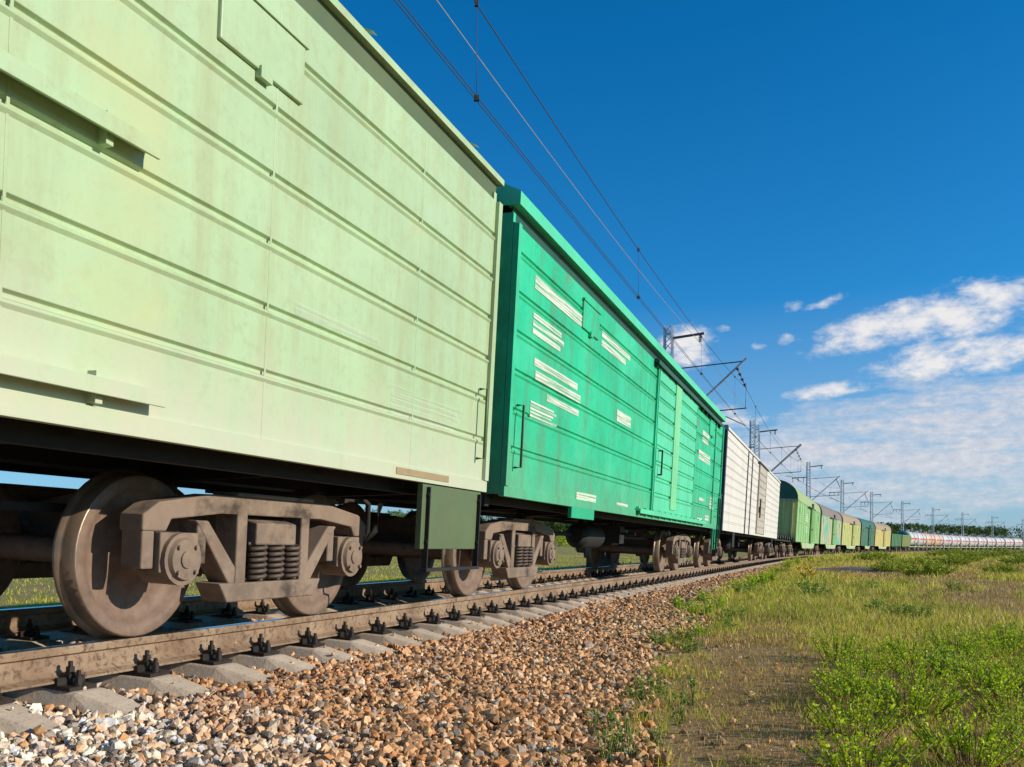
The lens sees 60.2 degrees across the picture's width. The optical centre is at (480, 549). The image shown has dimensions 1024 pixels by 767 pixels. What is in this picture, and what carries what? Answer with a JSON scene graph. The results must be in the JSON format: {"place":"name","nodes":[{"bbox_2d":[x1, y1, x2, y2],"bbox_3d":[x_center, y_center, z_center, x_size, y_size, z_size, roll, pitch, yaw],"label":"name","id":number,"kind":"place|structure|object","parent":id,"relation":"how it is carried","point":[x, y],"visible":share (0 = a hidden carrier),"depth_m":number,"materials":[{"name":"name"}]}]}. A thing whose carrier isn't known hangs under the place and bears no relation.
{"place":"outdoors","nodes":[
{"label":"outdoors","id":0,"kind":"place"},
{"bbox_2d":[0,536,1023,766],"bbox_3d":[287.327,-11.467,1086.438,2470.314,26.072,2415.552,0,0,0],"label":"ground","id":1,"kind":"structure","parent":0,"point":[571,550],"depth_m":5.49,"materials":[{"name":"soil"}]},
{"bbox_2d":[364,508,496,520],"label":"birch wood","id":2,"kind":"object","parent":1,"relation":"on","point":[399,514],"visible":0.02,"depth_m":400.43,"materials":[{"name":"green plant"}]},
{"bbox_2d":[0,554,1007,766],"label":"ballast","id":3,"kind":"structure","parent":1,"relation":"on","point":[546,664],"depth_m":4.88,"materials":[{"name":"gravel"}]},
{"bbox_2d":[0,688,58,738],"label":"sleeper","id":4,"kind":"object","parent":3,"relation":"on","point":[19,719],"visible":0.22,"depth_m":4.04,"materials":[{"name":"concrete"}]},
{"bbox_2d":[3,661,140,714],"bbox_3d":[-2.977,0.728,4.997,2.700,0.380,0.300,4,1,23],"label":"sleeper","id":5,"kind":"object","parent":3,"relation":"on","point":[66,689],"visible":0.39,"depth_m":4.56,"materials":[{"name":"concrete"}]},
{"bbox_2d":[0,619,270,684],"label":"sleeper","id":6,"kind":"object","parent":3,"relation":"on","point":[214,664],"visible":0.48,"depth_m":5.62,"materials":[{"name":"concrete"}]},
{"bbox_2d":[0,551,966,692],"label":"rail","id":7,"kind":"object","parent":6,"relation":"on","point":[29,668],"visible":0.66,"depth_m":5.96,"materials":[{"name":"metal"}]},
{"bbox_2d":[0,0,503,639],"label":"boxcar","id":8,"kind":"object","parent":7,"relation":"on","point":[250,250],"visible":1,"depth_m":4.92,"materials":[{"name":"metal"}]},
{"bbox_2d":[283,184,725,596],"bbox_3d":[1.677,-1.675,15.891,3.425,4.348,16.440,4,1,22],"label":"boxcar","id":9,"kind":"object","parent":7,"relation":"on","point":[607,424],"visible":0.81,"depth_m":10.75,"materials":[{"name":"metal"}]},
{"bbox_2d":[652,366,698,517],"bbox_3d":[3.662,-1.845,16.417,0.183,2.415,4.050,4,1,22],"label":"door","id":10,"kind":"structure","parent":9,"relation":"in","point":[677,419],"depth_m":16.03,"materials":[{"name":"paint"}]},
{"bbox_2d":[631,425,780,567],"bbox_3d":[8.826,-1.635,33.246,3.430,4.268,21.900,4,1,22],"label":"refrigerator wagon","id":11,"kind":"object","parent":7,"relation":"on","point":[750,486],"visible":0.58,"depth_m":28.14,"materials":[{"name":"metal"}]},
{"bbox_2d":[724,535,792,558],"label":"flat wagon","id":12,"kind":"object","parent":7,"relation":"on","point":[778,548],"visible":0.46,"depth_m":46.91,"materials":[{"name":"metal"}]},
{"bbox_2d":[775,480,820,556],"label":"covered wagon","id":13,"kind":"object","parent":7,"relation":"on","point":[799,512],"visible":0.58,"depth_m":57.97,"materials":[{"name":"metal"}]},
{"bbox_2d":[791,502,841,554],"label":"covered wagon","id":14,"kind":"object","parent":7,"relation":"on","point":[830,529],"visible":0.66,"depth_m":86.94,"materials":[{"name":"metal"}]},
{"bbox_2d":[819,511,860,553],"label":"covered wagon","id":15,"kind":"object","parent":7,"relation":"on","point":[850,532],"visible":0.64,"depth_m":107.60,"materials":[{"name":"metal"}]},
{"bbox_2d":[841,517,874,552],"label":"covered wagon","id":16,"kind":"object","parent":7,"relation":"on","point":[867,533],"visible":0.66,"depth_m":126.15,"materials":[{"name":"metal"}]},
{"bbox_2d":[859,521,890,551],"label":"covered wagon","id":17,"kind":"object","parent":7,"relation":"on","point":[882,537],"visible":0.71,"depth_m":144.50,"materials":[{"name":"metal"}]},
{"bbox_2d":[877,534,901,551],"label":"gondola wagon","id":18,"kind":"object","parent":7,"relation":"on","point":[895,541],"visible":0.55,"depth_m":162.00,"materials":[{"name":"metal"}]},
{"bbox_2d":[889,535,910,551],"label":"gondola wagon","id":19,"kind":"object","parent":7,"relation":"on","point":[905,543],"visible":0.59,"depth_m":174.55,"materials":[{"name":"metal"}]},
{"bbox_2d":[897,527,917,551],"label":"tank wagon","id":20,"kind":"object","parent":7,"relation":"on","point":[914,539],"visible":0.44,"depth_m":185.60,"materials":[{"name":"metal"}]},
{"bbox_2d":[911,529,925,551],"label":"tank wagon","id":21,"kind":"object","parent":7,"relation":"on","point":[921,541],"visible":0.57,"depth_m":196.38,"materials":[{"name":"metal"}]},
{"bbox_2d":[921,531,934,550],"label":"tank wagon","id":22,"kind":"object","parent":7,"relation":"on","point":[930,540],"visible":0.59,"depth_m":206.52,"materials":[{"name":"metal"}]},
{"bbox_2d":[927,531,942,550],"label":"tank wagon","id":23,"kind":"object","parent":7,"relation":"on","point":[937,543],"visible":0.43,"depth_m":216.77,"materials":[{"name":"metal"}]},
{"bbox_2d":[939,531,951,549],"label":"tank wagon","id":24,"kind":"object","parent":7,"relation":"on","point":[946,543],"visible":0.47,"depth_m":226.92,"materials":[{"name":"metal"}]},
{"bbox_2d":[963,533,977,550],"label":"tank wagon","id":25,"kind":"object","parent":7,"relation":"on","point":[973,542],"visible":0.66,"depth_m":255.80,"materials":[{"name":"metal"}]},
{"bbox_2d":[0,550,1022,636],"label":"rail","id":26,"kind":"object","parent":6,"relation":"on","point":[14,621],"visible":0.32,"depth_m":8.68,"materials":[{"name":"metal"}]},
{"bbox_2d":[87,650,209,698],"bbox_3d":[-2.774,0.729,5.488,2.700,0.380,0.300,4,1,22],"label":"sleeper","id":27,"kind":"object","parent":3,"relation":"on","point":[149,675],"visible":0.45,"depth_m":5.06,"materials":[{"name":"concrete"}]},
{"bbox_2d":[40,626,316,672],"bbox_3d":[-2.359,0.729,6.492,2.700,0.380,0.300,3,1,22],"label":"sleeper","id":28,"kind":"object","parent":3,"relation":"on","point":[261,654],"visible":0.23,"depth_m":6.09,"materials":[{"name":"concrete"}]},
{"bbox_2d":[144,627,361,662],"bbox_3d":[-2.137,0.731,7.029,2.700,0.380,0.300,4,1,23],"label":"sleeper","id":29,"kind":"object","parent":3,"relation":"on","point":[308,645],"visible":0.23,"depth_m":6.60,"materials":[{"name":"concrete"}]},
{"bbox_2d":[160,606,394,654],"bbox_3d":[-1.936,0.727,7.515,2.700,0.380,0.300,3,1,22],"label":"sleeper","id":30,"kind":"object","parent":3,"relation":"on","point":[345,638],"visible":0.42,"depth_m":7.14,"materials":[{"name":"concrete"}]},
{"bbox_2d":[195,602,423,646],"bbox_3d":[-1.722,0.729,8.032,2.700,0.380,0.300,4,1,23],"label":"sleeper","id":31,"kind":"object","parent":3,"relation":"on","point":[378,633],"visible":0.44,"depth_m":7.66,"materials":[{"name":"concrete"}]},
{"bbox_2d":[237,599,447,641],"bbox_3d":[-1.520,0.729,8.519,2.700,0.380,0.300,4,1,23],"label":"sleeper","id":32,"kind":"object","parent":3,"relation":"on","point":[405,627],"visible":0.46,"depth_m":8.13,"materials":[{"name":"concrete"}]},
{"bbox_2d":[270,608,472,635],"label":"sleeper","id":33,"kind":"object","parent":3,"relation":"on","point":[432,622],"visible":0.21,"depth_m":8.60,"materials":[{"name":"concrete"}]},
{"bbox_2d":[319,605,491,630],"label":"sleeper","id":34,"kind":"object","parent":3,"relation":"on","point":[455,618],"visible":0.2,"depth_m":9.10,"materials":[{"name":"concrete"}]},
{"bbox_2d":[330,592,513,625],"bbox_3d":[-0.898,0.728,10.022,2.700,0.380,0.300,4,1,22],"label":"sleeper","id":35,"kind":"object","parent":3,"relation":"on","point":[476,614],"visible":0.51,"depth_m":9.66,"materials":[{"name":"concrete"}]},
{"bbox_2d":[354,590,528,622],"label":"sleeper","id":36,"kind":"object","parent":3,"relation":"on","point":[371,600],"visible":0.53,"depth_m":10.14,"materials":[{"name":"concrete"}]},
{"bbox_2d":[377,588,543,618],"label":"sleeper","id":37,"kind":"object","parent":3,"relation":"on","point":[510,607],"visible":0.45,"depth_m":10.68,"materials":[{"name":"concrete"}]},
{"bbox_2d":[398,586,554,615],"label":"sleeper","id":38,"kind":"object","parent":3,"relation":"on","point":[412,595],"visible":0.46,"depth_m":11.17,"materials":[{"name":"concrete"}]},
{"bbox_2d":[417,585,569,613],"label":"sleeper","id":39,"kind":"object","parent":3,"relation":"on","point":[429,594],"visible":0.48,"depth_m":11.65,"materials":[{"name":"concrete"}]},
{"bbox_2d":[435,586,578,609],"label":"sleeper","id":40,"kind":"object","parent":3,"relation":"on","point":[551,600],"visible":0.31,"depth_m":12.16,"materials":[{"name":"concrete"}]},
{"bbox_2d":[594,728,615,763],"bbox_3d":[0.570,0.929,4.134,0.117,0.193,0.091,0,0,-29],"label":"weed sprout","id":41,"kind":"object","parent":3,"relation":"on","point":[612,737],"visible":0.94,"depth_m":4.14,"materials":[{"name":"green plant"}]},
{"bbox_2d":[592,709,617,731],"bbox_3d":[0.661,0.925,4.609,0.122,0.179,0.096,0,0,43],"label":"weed sprout","id":42,"kind":"object","parent":3,"relation":"on","point":[611,726],"visible":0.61,"depth_m":4.60,"materials":[{"name":"green plant"}]},
{"bbox_2d":[617,725,638,755],"bbox_3d":[0.714,0.937,4.197,0.117,0.184,0.091,0,0,-37],"label":"weed sprout","id":43,"kind":"object","parent":3,"relation":"on","point":[621,736],"visible":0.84,"depth_m":4.18,"materials":[{"name":"green plant"}]},
{"bbox_2d":[646,629,676,643],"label":"weed","id":44,"kind":"object","parent":3,"relation":"on","point":[655,639],"visible":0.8,"depth_m":8.49,"materials":[{"name":"green plant"}]},
{"bbox_2d":[0,551,1023,766],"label":"meadow grass","id":45,"kind":"structure","parent":1,"relation":"on","point":[790,578],"depth_m":10.48,"materials":[{"name":"plant"}]},
{"bbox_2d":[472,590,588,606],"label":"sleeper","id":46,"kind":"object","parent":1,"relation":"on","point":[565,600],"visible":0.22,"depth_m":12.60,"materials":[{"name":"concrete"}]},
{"bbox_2d":[474,587,599,603],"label":"sleeper","id":47,"kind":"object","parent":1,"relation":"on","point":[573,596],"visible":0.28,"depth_m":13.13,"materials":[{"name":"concrete"}]},
{"bbox_2d":[479,580,605,601],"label":"sleeper","id":48,"kind":"object","parent":1,"relation":"on","point":[489,588],"visible":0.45,"depth_m":13.71,"materials":[{"name":"concrete"}]},
{"bbox_2d":[493,579,615,600],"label":"sleeper","id":49,"kind":"object","parent":1,"relation":"on","point":[501,586],"visible":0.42,"depth_m":14.21,"materials":[{"name":"concrete"}]},
{"bbox_2d":[530,578,637,595],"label":"sleeper","id":50,"kind":"object","parent":1,"relation":"on","point":[616,588],"visible":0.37,"depth_m":15.67,"materials":[{"name":"concrete"}]},
{"bbox_2d":[536,575,645,593],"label":"sleeper","id":51,"kind":"object","parent":1,"relation":"on","point":[541,581],"visible":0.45,"depth_m":16.18,"materials":[{"name":"concrete"}]},
{"bbox_2d":[545,575,649,592],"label":"sleeper","id":52,"kind":"object","parent":1,"relation":"on","point":[629,584],"visible":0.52,"depth_m":16.68,"materials":[{"name":"concrete"}]},
{"bbox_2d":[624,681,661,702],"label":"weed","id":53,"kind":"object","parent":1,"relation":"on","point":[641,693],"visible":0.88,"depth_m":5.63,"materials":[{"name":"green plant"}]},
{"bbox_2d":[633,673,674,692],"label":"weed","id":54,"kind":"object","parent":1,"relation":"on","point":[660,687],"visible":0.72,"depth_m":5.99,"materials":[{"name":"green plant"}]},
{"bbox_2d":[651,723,666,748],"bbox_3d":[0.897,0.947,4.407,0.074,0.136,0.095,0,0,32],"label":"weed sprout","id":55,"kind":"object","parent":1,"relation":"on","point":[657,737],"visible":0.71,"depth_m":4.39,"materials":[{"name":"green plant"}]},
{"bbox_2d":[662,691,687,725],"bbox_3d":[1.094,0.899,4.957,0.143,0.222,0.112,0,0,13],"label":"weed sprout","id":56,"kind":"object","parent":1,"relation":"on","point":[683,701],"visible":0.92,"depth_m":4.93,"materials":[{"name":"green plant"}]},
{"bbox_2d":[665,625,697,642],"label":"weed","id":57,"kind":"object","parent":1,"relation":"on","point":[674,635],"visible":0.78,"depth_m":8.69,"materials":[{"name":"green plant"}]},
{"bbox_2d":[676,675,697,705],"bbox_3d":[1.301,0.888,5.507,0.130,0.217,0.102,0,0,37],"label":"weed sprout","id":58,"kind":"object","parent":1,"relation":"on","point":[694,680],"visible":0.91,"depth_m":5.49,"materials":[{"name":"green plant"}]},
{"bbox_2d":[674,638,701,652],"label":"weed","id":59,"kind":"object","parent":1,"relation":"on","point":[685,648],"visible":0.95,"depth_m":7.96,"materials":[{"name":"green plant"}]},
{"bbox_2d":[663,324,746,559],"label":"catenary mast","id":60,"kind":"object","parent":1,"relation":"on","point":[700,340],"visible":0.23,"depth_m":43.56,"materials":[{"name":"metal"}]},
{"bbox_2d":[715,605,745,619],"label":"weed","id":61,"kind":"object","parent":1,"relation":"on","point":[733,613],"visible":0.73,"depth_m":10.89,"materials":[{"name":"green plant"}]},
{"bbox_2d":[749,420,755,454],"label":"catenary mast","id":62,"kind":"object","parent":1,"relation":"on","point":[750,442],"visible":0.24,"depth_m":77.80,"materials":[{"name":"metal"}]},
{"bbox_2d":[554,536,990,552],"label":"brushwood","id":63,"kind":"object","parent":1,"relation":"on","point":[562,540],"visible":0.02,"depth_m":315.30,"materials":[{"name":"plant"}]},
{"bbox_2d":[751,424,801,479],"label":"catenary mast","id":64,"kind":"object","parent":1,"relation":"on","point":[787,456],"visible":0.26,"depth_m":78.69,"materials":[{"name":"metal"}]},
{"bbox_2d":[538,521,1022,546],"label":"forest","id":65,"kind":"object","parent":1,"relation":"on","point":[895,529],"visible":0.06,"depth_m":492.13,"materials":[{"name":"green plant"}]},
{"bbox_2d":[585,555,1023,766],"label":"dry grass","id":66,"kind":"structure","parent":1,"relation":"on","point":[923,581],"depth_m":8.22,"materials":[{"name":"plant"}]},
{"bbox_2d":[796,578,831,595],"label":"weed","id":67,"kind":"object","parent":1,"relation":"on","point":[806,589],"visible":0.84,"depth_m":15.52,"materials":[{"name":"green plant"}]},
{"bbox_2d":[792,462,839,501],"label":"catenary mast","id":68,"kind":"object","parent":1,"relation":"on","point":[809,469],"visible":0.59,"depth_m":112.66,"materials":[{"name":"metal"}]},
{"bbox_2d":[811,624,867,662],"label":"leafy shrub","id":69,"kind":"object","parent":1,"relation":"on","point":[836,644],"visible":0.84,"depth_m":7.03,"materials":[{"name":"green plant"}]},
{"bbox_2d":[829,480,867,551],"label":"catenary mast","id":70,"kind":"object","parent":1,"relation":"on","point":[843,498],"visible":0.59,"depth_m":141.64,"materials":[{"name":"metal"}]},
{"bbox_2d":[800,567,900,573],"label":"puddle","id":71,"kind":"object","parent":1,"relation":"on","point":[862,569],"visible":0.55,"depth_m":28.87,"materials":[{"name":"liquid"}]},
{"bbox_2d":[813,657,888,694],"bbox_3d":[2.384,0.819,5.699,0.489,0.256,0.504,0,0,9],"label":"leafy shrub","id":72,"kind":"object","parent":1,"relation":"on","point":[844,679],"visible":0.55,"depth_m":5.64,"materials":[{"name":"green plant"}]},
{"bbox_2d":[808,665,899,706],"bbox_3d":[2.214,0.818,5.298,0.533,0.263,0.523,0,0,31],"label":"leafy shrub","id":73,"kind":"object","parent":1,"relation":"on","point":[856,684],"visible":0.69,"depth_m":5.27,"materials":[{"name":"green plant"}]},
{"bbox_2d":[828,642,890,680],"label":"leafy shrub","id":74,"kind":"object","parent":1,"relation":"on","point":[864,665],"visible":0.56,"depth_m":6.13,"materials":[{"name":"green plant"}]},
{"bbox_2d":[806,686,919,740],"bbox_3d":[1.897,0.833,4.489,0.506,0.284,0.490,0,0,-20],"label":"leafy shrub","id":75,"kind":"object","parent":1,"relation":"on","point":[881,719],"visible":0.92,"depth_m":4.46,"materials":[{"name":"green plant"}]},
{"bbox_2d":[796,719,935,766],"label":"leafy shrub","id":76,"kind":"object","parent":1,"relation":"on","point":[833,759],"visible":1,"depth_m":3.73,"materials":[{"name":"green plant"}]},
{"bbox_2d":[841,641,892,671],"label":"leafy shrub","id":77,"kind":"object","parent":1,"relation":"on","point":[873,653],"visible":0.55,"depth_m":6.66,"materials":[{"name":"green plant"}]},
{"bbox_2d":[867,560,907,571],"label":"meadow bush","id":78,"kind":"object","parent":1,"relation":"on","point":[889,567],"visible":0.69,"depth_m":27.82,"materials":[{"name":"plant"}]},
{"bbox_2d":[894,501,919,550],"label":"catenary mast","id":79,"kind":"object","parent":1,"relation":"on","point":[903,515],"visible":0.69,"depth_m":204.42,"materials":[{"name":"metal"}]},
{"bbox_2d":[436,0,989,519],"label":"feeder wire","id":80,"kind":"object","parent":79,"relation":"hanging from","point":[578,192],"visible":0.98,"depth_m":22.06,"materials":[{"name":"metal"}]},
{"bbox_2d":[474,0,1023,529],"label":"messenger wire","id":81,"kind":"object","parent":79,"relation":"hanging from","point":[594,184],"visible":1,"depth_m":16.31,"materials":[{"name":"black metal"}]},
{"bbox_2d":[394,0,912,522],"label":"contact wire","id":82,"kind":"object","parent":81,"relation":"hanging from","point":[544,184],"visible":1,"depth_m":13.22,"materials":[{"name":"grey metal"}]},
{"bbox_2d":[399,0,986,530],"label":"contact wire","id":83,"kind":"object","parent":81,"relation":"hanging from","point":[559,198],"visible":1,"depth_m":13.64,"materials":[{"name":"black metal"}]},
{"bbox_2d":[847,671,970,723],"bbox_3d":[2.358,0.814,4.894,0.569,0.282,0.579,0,0,-29],"label":"leafy shrub","id":84,"kind":"object","parent":1,"relation":"on","point":[917,699],"visible":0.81,"depth_m":4.84,"materials":[{"name":"green plant"}]},
{"bbox_2d":[885,627,951,670],"bbox_3d":[3.342,0.763,6.728,0.482,0.338,0.503,0,0,24],"label":"leafy shrub","id":85,"kind":"object","parent":1,"relation":"on","point":[913,655],"visible":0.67,"depth_m":6.74,"materials":[{"name":"green plant"}]},
{"bbox_2d":[904,602,935,617],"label":"silvery weed","id":86,"kind":"object","parent":1,"relation":"on","point":[914,610],"visible":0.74,"depth_m":10.68,"materials":[{"name":"green plant"}]},
{"bbox_2d":[888,642,964,686],"bbox_3d":[2.926,0.774,5.859,0.459,0.320,0.478,0,0,7],"label":"leafy shrub","id":87,"kind":"object","parent":1,"relation":"on","point":[919,658],"visible":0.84,"depth_m":5.83,"materials":[{"name":"green plant"}]},
{"bbox_2d":[891,558,962,576],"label":"meadow bush","id":88,"kind":"object","parent":1,"relation":"on","point":[933,566],"visible":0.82,"depth_m":23.89,"materials":[{"name":"plant"}]},
{"bbox_2d":[900,662,959,704],"bbox_3d":[2.703,0.809,5.316,0.326,0.261,0.312,0,0,22],"label":"leafy shrub","id":89,"kind":"object","parent":1,"relation":"on","point":[933,683],"visible":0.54,"depth_m":5.26,"materials":[{"name":"green plant"}]},
{"bbox_2d":[913,650,968,678],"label":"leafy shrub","id":90,"kind":"object","parent":1,"relation":"on","point":[943,653],"visible":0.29,"depth_m":6.22,"materials":[{"name":"green plant"}]},
{"bbox_2d":[930,553,975,565],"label":"meadow bush","id":91,"kind":"object","parent":1,"relation":"on","point":[955,559],"visible":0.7,"depth_m":35.26,"materials":[{"name":"plant"}]},
{"bbox_2d":[926,621,983,656],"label":"leafy shrub","id":92,"kind":"object","parent":1,"relation":"on","point":[967,636],"visible":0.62,"depth_m":7.32,"materials":[{"name":"green plant"}]},
{"bbox_2d":[919,641,996,676],"bbox_3d":[3.415,0.794,6.303,0.497,0.277,0.512,0,0,29],"label":"leafy shrub","id":93,"kind":"object","parent":1,"relation":"on","point":[960,659],"visible":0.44,"depth_m":6.26,"materials":[{"name":"green plant"}]},
{"bbox_2d":[905,703,1023,766],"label":"leafy shrub","id":94,"kind":"object","parent":1,"relation":"on","point":[962,734],"visible":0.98,"depth_m":3.88,"materials":[{"name":"green plant"}]},
{"bbox_2d":[943,550,986,561],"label":"meadow bush","id":95,"kind":"object","parent":1,"relation":"on","point":[973,554],"visible":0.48,"depth_m":44.44,"materials":[{"name":"plant"}]},
{"bbox_2d":[935,654,1023,701],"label":"leafy shrub","id":96,"kind":"object","parent":1,"relation":"on","point":[985,680],"visible":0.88,"depth_m":5.36,"materials":[{"name":"green plant"}]},
{"bbox_2d":[960,631,1014,661],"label":"leafy shrub","id":97,"kind":"object","parent":1,"relation":"on","point":[990,646],"visible":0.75,"depth_m":6.89,"materials":[{"name":"green plant"}]},
{"bbox_2d":[954,678,1023,719],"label":"leafy shrub","id":98,"kind":"object","parent":1,"relation":"on","point":[988,702],"visible":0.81,"depth_m":4.83,"materials":[{"name":"green plant"}]},
{"bbox_2d":[968,664,1023,689],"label":"leafy shrub","id":99,"kind":"object","parent":1,"relation":"on","point":[1016,674],"visible":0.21,"depth_m":5.74,"materials":[{"name":"green plant"}]},
{"bbox_2d":[973,619,1023,656],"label":"leafy shrub","id":100,"kind":"object","parent":1,"relation":"on","point":[1011,637],"visible":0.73,"depth_m":7.39,"materials":[{"name":"green plant"}]},
{"bbox_2d":[981,546,1016,555],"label":"meadow bush","id":101,"kind":"object","parent":1,"relation":"on","point":[1007,552],"visible":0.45,"depth_m":69.72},
{"bbox_2d":[978,561,1023,572],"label":"meadow bush","id":102,"kind":"object","parent":1,"relation":"on","point":[1008,567],"visible":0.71,"depth_m":26.43,"materials":[{"name":"plant"}]},
{"bbox_2d":[982,703,1023,745],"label":"leafy shrub","id":103,"kind":"object","parent":1,"relation":"on","point":[1015,717],"visible":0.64,"depth_m":4.35,"materials":[{"name":"green plant"}]},
{"bbox_2d":[996,653,1023,669],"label":"leafy shrub","id":104,"kind":"object","parent":1,"relation":"on","point":[1018,665],"visible":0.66,"depth_m":6.40,"materials":[{"name":"green plant"}]},
{"bbox_2d":[997,553,1023,564],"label":"meadow bush","id":105,"kind":"object","parent":1,"relation":"on","point":[1018,559],"visible":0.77,"depth_m":36.99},
{"bbox_2d":[0,0,1023,536],"label":"sky","id":106,"kind":"structure","parent":0,"point":[830,193],"materials":[{"name":"blue"}]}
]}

